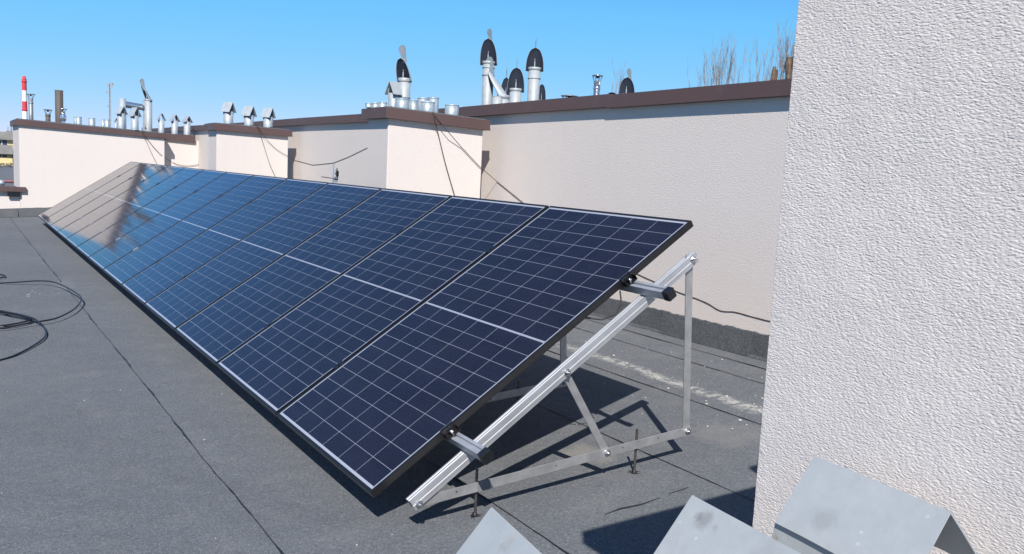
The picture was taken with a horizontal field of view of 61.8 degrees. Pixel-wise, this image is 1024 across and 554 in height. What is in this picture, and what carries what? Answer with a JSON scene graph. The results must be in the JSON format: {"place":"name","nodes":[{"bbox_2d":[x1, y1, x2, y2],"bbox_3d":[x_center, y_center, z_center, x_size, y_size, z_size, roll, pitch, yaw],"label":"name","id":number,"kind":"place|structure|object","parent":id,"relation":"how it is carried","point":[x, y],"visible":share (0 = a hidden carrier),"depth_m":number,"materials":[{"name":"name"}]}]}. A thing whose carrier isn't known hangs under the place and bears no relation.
{"place":"outdoors","nodes":[
{"label":"outdoors","id":0,"kind":"place"},
{"bbox_2d":[0,126,12,165],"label":"apartment building","id":1,"kind":"structure","parent":0,"point":[6,146],"depth_m":155.50,"materials":[{"name":"grey concrete"}]},
{"bbox_2d":[0,140,7,144],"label":"window","id":2,"kind":"structure","parent":1,"relation":"in","point":[2,142],"depth_m":155.99,"materials":[{"name":"grey glass"}]},
{"bbox_2d":[21,76,27,118],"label":"striped chimney","id":3,"kind":"object","parent":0,"point":[24,98],"visible":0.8,"depth_m":516.34,"materials":[{"name":"red paint"}]},
{"bbox_2d":[106,82,113,125],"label":"lattice mast","id":4,"kind":"object","parent":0,"point":[109,91],"visible":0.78,"depth_m":146.50,"materials":[{"name":"metal"}]},
{"bbox_2d":[0,166,766,553],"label":"roof","id":5,"kind":"structure","parent":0,"point":[114,462],"depth_m":4.16,"materials":[{"name":"grey asphalt"}]},
{"bbox_2d":[0,163,13,167],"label":"scrub","id":6,"kind":"object","parent":5,"relation":"on","point":[6,165],"visible":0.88,"depth_m":51.02,"materials":[{"name":"yellow plant"}]},
{"bbox_2d":[3,180,13,185],"bbox_3d":[-15.617,-2.840,26.574,0.338,0.352,0.100,-2,8,-33],"label":"roof pipe","id":7,"kind":"object","parent":5,"relation":"on","point":[8,181],"visible":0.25,"depth_m":26.53,"materials":[{"name":"metal"}]},
{"bbox_2d":[0,185,25,217],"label":"parapet","id":8,"kind":"structure","parent":5,"relation":"on","point":[9,201],"depth_m":17.18,"materials":[{"name":"paint"}]},
{"bbox_2d":[10,218,60,281],"bbox_3d":[-7.402,-0.564,13.090,0.025,0.006,9.415,-2,8,-33],"label":"roof seam","id":9,"kind":"object","parent":5,"relation":"on","point":[36,250],"visible":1,"depth_m":11.57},
{"bbox_2d":[0,274,81,360],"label":"cable coil","id":10,"kind":"object","parent":5,"relation":"on","point":[3,326],"visible":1,"depth_m":7.05,"materials":[{"name":"black rubber"}]},
{"bbox_2d":[10,118,198,216],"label":"stair block","id":11,"kind":"structure","parent":5,"relation":"on","point":[55,163],"depth_m":17.75,"materials":[{"name":"paint"}]},
{"bbox_2d":[27,94,34,119],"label":"capped flue","id":12,"kind":"object","parent":11,"relation":"on","point":[30,102],"visible":0.98,"depth_m":17.98,"materials":[{"name":"silver metal"}]},
{"bbox_2d":[43,109,51,121],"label":"capped flue","id":13,"kind":"object","parent":11,"relation":"on","point":[47,117],"visible":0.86,"depth_m":18.16,"materials":[{"name":"silver metal"}]},
{"bbox_2d":[55,90,62,121],"bbox_3d":[-9.858,-3.689,18.640,0.168,0.738,0.168,-2,8,-33],"label":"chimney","id":14,"kind":"object","parent":11,"relation":"on","point":[58,99],"visible":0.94,"depth_m":18.57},
{"bbox_2d":[59,108,67,122],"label":"capped flue","id":15,"kind":"object","parent":11,"relation":"on","point":[63,118],"visible":0.85,"depth_m":17.96,"materials":[{"name":"silver metal"}]},
{"bbox_2d":[75,117,81,124],"bbox_3d":[-9.195,-3.306,18.169,0.125,0.187,0.125,-2,8,-33],"label":"pipe stub","id":16,"kind":"object","parent":11,"relation":"on","point":[78,120],"visible":0.67,"depth_m":18.12,"materials":[{"name":"silver metal"}]},
{"bbox_2d":[88,118,94,125],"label":"pipe stub","id":17,"kind":"object","parent":11,"relation":"on","point":[91,121],"visible":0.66,"depth_m":18.26,"materials":[{"name":"silver metal"}]},
{"bbox_2d":[104,119,109,126],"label":"pipe stub","id":18,"kind":"object","parent":11,"relation":"on","point":[106,122],"visible":0.74,"depth_m":18.33,"materials":[{"name":"silver metal"}]},
{"bbox_2d":[114,106,127,128],"bbox_3d":[-8.454,-3.437,18.515,0.185,0.506,0.230,6,8,21],"label":"hooded vent","id":19,"kind":"object","parent":11,"relation":"on","point":[121,112],"visible":0.91,"depth_m":18.47,"materials":[{"name":"silver metal"}]},
{"bbox_2d":[119,98,144,130],"bbox_3d":[-8.455,-3.611,19.090,0.576,0.719,0.153,-2,8,-33],"label":"cross pipe","id":20,"kind":"object","parent":11,"relation":"on","point":[124,103],"visible":0.44,"depth_m":19.01,"materials":[{"name":"silver metal"}]},
{"bbox_2d":[128,107,141,130],"bbox_3d":[-8.205,-3.428,18.619,0.192,0.512,0.225,7,8,28],"label":"hooded vent","id":21,"kind":"object","parent":11,"relation":"on","point":[134,122],"visible":0.96,"depth_m":18.57,"materials":[{"name":"silver metal"}]},
{"bbox_2d":[140,79,151,130],"bbox_3d":[-8.094,-3.781,18.934,0.266,1.174,0.187,-2,8,-33],"label":"cowl flue","id":22,"kind":"object","parent":11,"relation":"on","point":[148,112],"visible":0.95,"depth_m":18.92,"materials":[{"name":"silver metal"}]},
{"bbox_2d":[157,113,165,132],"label":"hooded vent","id":23,"kind":"object","parent":11,"relation":"on","point":[160,126],"visible":0.87,"depth_m":18.97,"materials":[{"name":"silver metal"}]},
{"bbox_2d":[169,114,179,133],"bbox_3d":[-7.553,-3.403,19.172,0.175,0.466,0.198,9,10,42],"label":"hooded vent","id":24,"kind":"object","parent":11,"relation":"on","point":[174,127],"visible":0.9,"depth_m":19.13,"materials":[{"name":"silver metal"}]},
{"bbox_2d":[181,116,192,134],"bbox_3d":[-7.330,-3.398,19.319,0.183,0.464,0.192,8,9,36],"label":"hooded vent","id":25,"kind":"object","parent":11,"relation":"on","point":[187,128],"visible":0.91,"depth_m":19.27,"materials":[{"name":"silver metal"}]},
{"bbox_2d":[71,294,283,553],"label":"roof seam","id":26,"kind":"object","parent":5,"relation":"on","point":[241,503],"visible":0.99,"depth_m":4.30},
{"bbox_2d":[204,123,292,177],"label":"chimney block","id":27,"kind":"structure","parent":5,"relation":"on","point":[235,148],"depth_m":13.32,"materials":[{"name":"paint"}]},
{"bbox_2d":[220,102,236,123],"bbox_3d":[-4.403,-2.536,13.293,0.181,0.352,0.185,5,7,18],"label":"hooded vent","id":28,"kind":"object","parent":27,"relation":"on","point":[228,110],"visible":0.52,"depth_m":13.24,"materials":[{"name":"silver metal"}]},
{"bbox_2d":[241,106,256,125],"bbox_3d":[-4.139,-2.524,13.468,0.183,0.326,0.196,5,7,18],"label":"hooded vent","id":29,"kind":"object","parent":27,"relation":"on","point":[248,113],"visible":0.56,"depth_m":13.42,"materials":[{"name":"silver metal"}]},
{"bbox_2d":[260,108,275,127],"bbox_3d":[-3.883,-2.527,13.635,0.184,0.333,0.187,5,7,18],"label":"hooded vent","id":30,"kind":"object","parent":27,"relation":"on","point":[268,115],"visible":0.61,"depth_m":13.59,"materials":[{"name":"silver metal"}]},
{"bbox_2d":[321,164,338,182],"bbox_3d":[-2.004,-0.600,9.342,0.194,1.255,0.058,-2,8,-33],"label":"perforated post","id":31,"kind":"object","parent":5,"relation":"on","point":[335,175],"visible":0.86,"depth_m":9.30,"materials":[{"name":"white metal"}]},
{"bbox_2d":[27,292,763,552],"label":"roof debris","id":32,"kind":"object","parent":5,"relation":"on","point":[576,424],"visible":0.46,"depth_m":4.94,"materials":[{"name":"grey"}]},
{"bbox_2d":[361,106,490,197],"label":"chimney block","id":33,"kind":"structure","parent":5,"relation":"on","point":[404,151],"depth_m":8.32,"materials":[{"name":"paint"}]},
{"bbox_2d":[365,103,371,107],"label":"pipe stub","id":34,"kind":"object","parent":33,"relation":"on","point":[368,105],"visible":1,"depth_m":8.34,"materials":[{"name":"silver metal"}]},
{"bbox_2d":[378,102,386,106],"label":"pipe stub","id":35,"kind":"object","parent":33,"relation":"on","point":[381,104],"visible":0.68,"depth_m":8.35,"materials":[{"name":"silver metal"}]},
{"bbox_2d":[385,81,401,106],"bbox_3d":[-1.158,-1.772,8.364,0.139,0.266,0.137,9,10,42],"label":"hooded vent","id":36,"kind":"object","parent":33,"relation":"on","point":[393,91],"visible":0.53,"depth_m":8.33,"materials":[{"name":"silver metal"}]},
{"bbox_2d":[395,98,408,108],"bbox_3d":[-1.051,-1.658,8.187,0.137,0.097,0.137,-2,8,-33],"label":"pipe stub","id":37,"kind":"object","parent":33,"relation":"on","point":[401,102],"visible":0.79,"depth_m":8.13,"materials":[{"name":"silver metal"}]},
{"bbox_2d":[396,45,411,99],"bbox_3d":[-1.066,-1.954,8.426,0.161,0.630,0.164,-2,8,-33],"label":"cowl flue","id":38,"kind":"object","parent":33,"relation":"on","point":[403,76],"visible":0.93,"depth_m":8.39,"materials":[{"name":"silver metal"}]},
{"bbox_2d":[409,100,417,109],"bbox_3d":[-0.973,-1.686,8.439,0.091,0.114,0.091,-2,8,-33],"label":"pipe stub","id":39,"kind":"object","parent":33,"relation":"on","point":[413,104],"visible":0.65,"depth_m":8.40,"materials":[{"name":"silver metal"}]},
{"bbox_2d":[418,97,428,109],"bbox_3d":[-0.898,-1.724,8.639,0.115,0.162,0.115,-2,8,-33],"label":"pipe stub","id":40,"kind":"object","parent":33,"relation":"on","point":[420,99],"visible":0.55,"depth_m":8.59,"materials":[{"name":"silver metal"}]},
{"bbox_2d":[421,101,434,111],"bbox_3d":[-0.821,-1.656,8.338,0.142,0.100,0.142,-2,8,-33],"label":"pipe stub","id":41,"kind":"object","parent":33,"relation":"on","point":[429,106],"visible":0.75,"depth_m":8.28,"materials":[{"name":"silver metal"}]},
{"bbox_2d":[428,97,438,112],"bbox_3d":[-0.803,-1.735,8.724,0.116,0.183,0.116,-2,8,-33],"label":"pipe stub","id":42,"kind":"object","parent":33,"relation":"on","point":[435,99],"visible":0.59,"depth_m":8.68,"materials":[{"name":"silver metal"}]},
{"bbox_2d":[433,113,454,195],"bbox_3d":[-0.660,-1.143,8.401,0.353,0.898,0.049,-4,10,-42],"label":"hanging wire","id":43,"kind":"object","parent":33,"relation":"attached to","point":[443,154],"visible":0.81,"depth_m":8.39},
{"bbox_2d":[445,104,458,115],"bbox_3d":[-0.599,-1.661,8.531,0.144,0.107,0.144,-2,8,-33],"label":"pipe stub","id":44,"kind":"object","parent":33,"relation":"on","point":[452,109],"visible":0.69,"depth_m":8.47,"materials":[{"name":"silver metal"}]},
{"bbox_2d":[432,112,522,202],"bbox_3d":[-0.296,-1.114,8.270,0.825,0.903,0.714,-2,8,-33],"label":"hanging wire","id":45,"kind":"object","parent":33,"relation":"attached to","point":[474,161],"visible":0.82,"depth_m":8.53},
{"bbox_2d":[423,456,569,553],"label":"roof seam","id":46,"kind":"object","parent":5,"relation":"on","point":[506,511],"visible":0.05,"depth_m":3.46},
{"bbox_2d":[488,334,566,401],"bbox_3d":[-0.288,0.305,4.404,1.465,1.065,0.081,-2,8,-33],"label":"support frame","id":47,"kind":"object","parent":5,"relation":"on","point":[518,391],"visible":0.2,"depth_m":4.68,"materials":[{"name":"metal"}]},
{"bbox_2d":[406,251,697,517],"bbox_3d":[0.239,0.431,3.600,1.465,1.065,0.081,-2,8,-33],"label":"support frame","id":48,"kind":"object","parent":5,"relation":"on","point":[424,494],"visible":1,"depth_m":3.62,"materials":[{"name":"metal"}]},
{"bbox_2d":[503,389,753,500],"bbox_3d":[-3.276,-0.090,10.115,0.021,0.004,18.970,-2,8,-33],"label":"roof seam","id":49,"kind":"object","parent":5,"relation":"on","point":[647,453],"visible":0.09,"depth_m":4.10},
{"bbox_2d":[605,487,688,514],"bbox_3d":[0.573,0.935,3.579,0.480,0.030,0.023,-2,9,-34],"label":"roof seam","id":50,"kind":"object","parent":5,"relation":"on","point":[637,504],"visible":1,"depth_m":3.53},
{"bbox_2d":[548,350,759,423],"bbox_3d":[-2.604,-0.156,10.546,0.025,0.005,18.970,-2,8,-33],"label":"roof seam","id":51,"kind":"object","parent":5,"relation":"on","point":[666,391],"visible":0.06,"depth_m":5.22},
{"bbox_2d":[575,327,763,383],"bbox_3d":[-2.067,-0.208,10.890,0.023,0.004,18.970,-2,8,-33],"label":"roof seam","id":52,"kind":"object","parent":5,"relation":"on","point":[676,357],"visible":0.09,"depth_m":5.94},
{"bbox_2d":[587,319,764,368],"bbox_3d":[-1.831,-0.231,11.042,0.024,0.005,18.970,-2,8,-33],"label":"roof seam","id":53,"kind":"object","parent":5,"relation":"on","point":[681,345],"visible":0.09,"depth_m":6.38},
{"bbox_2d":[752,0,1023,553],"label":"chimney block","id":54,"kind":"structure","parent":5,"relation":"on","point":[895,357],"depth_m":1.12,"materials":[{"name":"paint"}]},
{"bbox_3d":[0.121,1.012,1.051,0.828,0.869,0.588,-2,8,-33],"label":"chimney block","id":55,"kind":"object","parent":5,"relation":"on","visible":0},
{"bbox_2d":[456,508,541,553],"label":"zinc hood","id":56,"kind":"object","parent":55,"relation":"on","point":[494,532],"visible":1,"depth_m":0.92,"materials":[{"name":"silver metal"}]},
{"bbox_2d":[654,496,799,553],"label":"zinc hood","id":57,"kind":"object","parent":55,"relation":"on","point":[699,526],"visible":1,"depth_m":1.01,"materials":[{"name":"silver metal"}]},
{"bbox_2d":[772,456,976,553],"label":"zinc hood","id":58,"kind":"object","parent":55,"relation":"on","point":[830,508],"visible":1,"depth_m":1.00,"materials":[{"name":"silver metal"}]},
{"bbox_2d":[0,0,798,131],"label":"sky","id":59,"kind":"structure","parent":0,"point":[293,58],"materials":[{"name":"blue"}]},
{"bbox_2d":[152,78,791,361],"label":"long wall","id":60,"kind":"structure","parent":0,"point":[708,161],"depth_m":6.73,"materials":[{"name":"paint"}]},
{"bbox_2d":[257,125,365,164],"bbox_3d":[-3.041,-1.933,12.541,0.721,0.582,2.917,-2,8,-33],"label":"hanging wire","id":61,"kind":"object","parent":60,"relation":"attached to","point":[303,162],"visible":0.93,"depth_m":13.28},
{"bbox_2d":[480,29,496,104],"bbox_3d":[-0.331,-2.799,11.933,0.204,1.279,0.225,-2,8,-33],"label":"cowl flue","id":62,"kind":"object","parent":60,"relation":"on","point":[488,49],"visible":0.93,"depth_m":11.88,"materials":[{"name":"silver metal"}]},
{"bbox_2d":[492,96,502,103],"bbox_3d":[-0.200,-2.227,11.303,0.145,0.312,0.145,-2,8,-33],"label":"pipe stub","id":63,"kind":"object","parent":60,"relation":"on","point":[497,99],"visible":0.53,"depth_m":11.23,"materials":[{"name":"silver metal"}]},
{"bbox_2d":[486,57,509,102],"bbox_3d":[-0.207,-2.588,11.835,0.381,0.898,0.194,6,8,21],"label":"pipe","id":64,"kind":"object","parent":60,"relation":"on","point":[500,91],"visible":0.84,"depth_m":11.77,"materials":[{"name":"silver metal"}]},
{"bbox_2d":[501,70,509,94],"bbox_3d":[-0.109,-2.943,14.152,0.153,1.042,0.136,-2,8,-33],"label":"cowl flue","id":65,"kind":"object","parent":60,"relation":"on","point":[504,84],"visible":0.29,"depth_m":14.11,"materials":[{"name":"black metal"}]},
{"bbox_2d":[507,67,523,102],"bbox_3d":[0.045,-2.423,11.006,0.200,0.799,0.170,-2,8,-33],"label":"cowl flue","id":66,"kind":"object","parent":60,"relation":"on","point":[515,87],"visible":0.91,"depth_m":10.97,"materials":[{"name":"black metal"}]},
{"bbox_2d":[525,44,543,100],"bbox_3d":[0.281,-2.537,11.006,0.204,1.048,0.182,-2,8,-33],"label":"cowl flue","id":67,"kind":"object","parent":60,"relation":"on","point":[534,65],"visible":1,"depth_m":10.96,"materials":[{"name":"silver metal"}]},
{"bbox_2d":[539,84,545,99],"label":"cowl flue","id":68,"kind":"object","parent":60,"relation":"on","point":[542,94],"visible":0.49,"depth_m":12.93,"materials":[{"name":"black metal"}]},
{"bbox_2d":[592,74,602,94],"bbox_3d":[0.950,-2.041,9.639,0.130,0.468,0.130,-2,8,-33],"label":"capped flue","id":69,"kind":"object","parent":60,"relation":"on","point":[596,89],"visible":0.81,"depth_m":9.60,"materials":[{"name":"silver metal"}]},
{"bbox_2d":[619,68,634,93],"bbox_3d":[1.198,-1.934,8.901,0.135,0.461,0.158,-2,8,-33],"label":"cowl flue","id":70,"kind":"object","parent":60,"relation":"on","point":[626,85],"visible":0.52,"depth_m":8.89,"materials":[{"name":"black metal"}]},
{"bbox_2d":[638,274,768,320],"bbox_3d":[1.341,0.089,6.568,0.006,0.229,1.895,-2,8,-33],"label":"hanging wire","id":71,"kind":"object","parent":60,"relation":"attached to","point":[711,305],"visible":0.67,"depth_m":6.30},
{"bbox_2d":[561,95,577,97],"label":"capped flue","id":72,"kind":"object","parent":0,"point":[563,96],"visible":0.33,"depth_m":9.69,"materials":[{"name":"grey metal"}]},
{"bbox_2d":[611,60,625,93],"bbox_3d":[3.109,6.028,30.620,0.840,27.323,0.804,6,8,20],"label":"bare tree","id":73,"kind":"object","parent":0,"point":[620,81],"visible":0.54,"depth_m":29.09,"materials":[{"name":"brown plant"}]},
{"bbox_2d":[702,36,747,85],"bbox_3d":[5.471,6.553,26.187,1.322,27.606,0.804,6,8,20],"label":"bare tree","id":74,"kind":"object","parent":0,"point":[718,74],"visible":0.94,"depth_m":24.69,"materials":[{"name":"brown plant"}]},
{"bbox_2d":[749,33,784,81],"bbox_3d":[6.794,6.473,26.849,0.823,27.733,1.045,-2,8,-33],"label":"bare tree","id":75,"kind":"object","parent":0,"point":[774,73],"visible":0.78,"depth_m":25.19,"materials":[{"name":"brown plant"}]},
{"bbox_2d":[771,15,796,79],"bbox_3d":[6.728,6.767,23.792,1.162,27.896,0.853,6,8,26],"label":"bare tree","id":76,"kind":"object","parent":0,"point":[787,67],"visible":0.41,"depth_m":22.29,"materials":[{"name":"brown plant"}]},
{"bbox_3d":[-1.608,-0.011,6.414,1.465,1.065,0.081,-2,8,-33],"label":"support frame","id":77,"kind":"object","parent":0,"visible":0},
{"bbox_2d":[444,432,494,464],"bbox_3d":[-4.284,-0.326,9.603,0.045,0.046,15.424,-38,26,-23],"label":"mounting rail","id":78,"kind":"object","parent":77,"relation":"attached to","point":[483,454],"visible":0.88,"depth_m":3.28,"materials":[{"name":"metal"}]},
{"bbox_2d":[38,162,140,219],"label":"solar panel","id":79,"kind":"object","parent":78,"relation":"on","point":[85,191],"visible":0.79,"depth_m":15.57,"materials":[{"name":"blue glass"}]},
{"bbox_2d":[43,163,153,225],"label":"solar panel","id":80,"kind":"object","parent":78,"relation":"on","point":[91,196],"visible":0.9,"depth_m":14.61,"materials":[{"name":"blue glass"}]},
{"bbox_2d":[50,164,166,232],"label":"solar panel","id":81,"kind":"object","parent":78,"relation":"on","point":[94,204],"visible":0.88,"depth_m":13.65,"materials":[{"name":"blue glass"}]},
{"bbox_2d":[58,166,184,239],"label":"solar panel","id":82,"kind":"object","parent":78,"relation":"on","point":[86,220],"visible":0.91,"depth_m":12.69,"materials":[{"name":"blue glass"}]},
{"bbox_2d":[66,167,204,248],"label":"solar panel","id":83,"kind":"object","parent":78,"relation":"on","point":[110,219],"visible":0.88,"depth_m":11.72,"materials":[{"name":"blue glass"}]},
{"bbox_2d":[76,170,226,258],"bbox_3d":[-4.558,-0.838,10.814,1.903,0.041,1.162,-38,26,-23],"label":"solar panel","id":84,"kind":"object","parent":78,"relation":"on","point":[134,220],"visible":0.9,"depth_m":10.77,"materials":[{"name":"blue glass"}]},
{"bbox_2d":[88,172,253,270],"bbox_3d":[-3.930,-0.688,9.857,1.903,0.041,1.162,-38,26,-23],"label":"solar panel","id":85,"kind":"object","parent":78,"relation":"on","point":[142,234],"visible":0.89,"depth_m":9.80,"materials":[{"name":"blue glass"}]},
{"bbox_2d":[103,175,287,286],"bbox_3d":[-3.302,-0.538,8.901,1.903,0.040,1.162,-38,26,-23],"label":"solar panel","id":86,"kind":"object","parent":78,"relation":"on","point":[132,264],"visible":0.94,"depth_m":8.84,"materials":[{"name":"blue glass"}]},
{"bbox_2d":[121,178,328,306],"bbox_3d":[-2.674,-0.388,7.945,1.903,0.040,1.162,-38,26,-23],"label":"solar panel","id":87,"kind":"object","parent":78,"relation":"on","point":[155,279],"visible":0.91,"depth_m":7.88,"materials":[{"name":"blue glass"}]},
{"bbox_2d":[144,183,381,331],"bbox_3d":[-2.047,-0.237,6.988,1.903,0.040,1.162,-38,26,-23],"label":"solar panel","id":88,"kind":"object","parent":78,"relation":"on","point":[187,297],"visible":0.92,"depth_m":6.91,"materials":[{"name":"blue glass"}]},
{"bbox_2d":[174,188,451,366],"bbox_3d":[-1.418,-0.087,6.032,1.903,0.040,1.162,-38,26,-23],"label":"solar panel","id":89,"kind":"object","parent":78,"relation":"on","point":[221,327],"visible":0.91,"depth_m":5.95,"materials":[{"name":"blue glass"}]},
{"bbox_2d":[216,196,548,416],"bbox_3d":[-0.791,0.063,5.075,1.903,0.040,1.162,-38,26,-23],"label":"solar panel","id":90,"kind":"object","parent":78,"relation":"on","point":[284,361],"visible":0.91,"depth_m":4.97,"materials":[{"name":"blue glass"}]},
{"bbox_2d":[276,206,692,497],"bbox_3d":[-0.153,0.215,4.104,1.903,0.040,1.196,-38,26,-23],"label":"solar panel","id":91,"kind":"object","parent":78,"relation":"on","point":[382,412],"visible":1,"depth_m":3.98,"materials":[{"name":"blue glass"}]},
{"bbox_2d":[585,290,621,319],"bbox_3d":[0.414,0.127,3.791,0.182,0.128,0.053,-1,8,-27],"label":"panel cable","id":92,"kind":"object","parent":91,"relation":"hanging from","point":[609,315],"visible":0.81,"depth_m":3.79,"materials":[{"name":"black rubber"}]},
{"bbox_2d":[619,281,676,301],"bbox_3d":[-3.520,-0.928,10.011,0.045,0.046,15.424,-38,26,-23],"label":"mounting rail","id":93,"kind":"object","parent":77,"relation":"attached to","point":[665,293],"visible":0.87,"depth_m":3.70,"materials":[{"name":"metal"}]}
]}

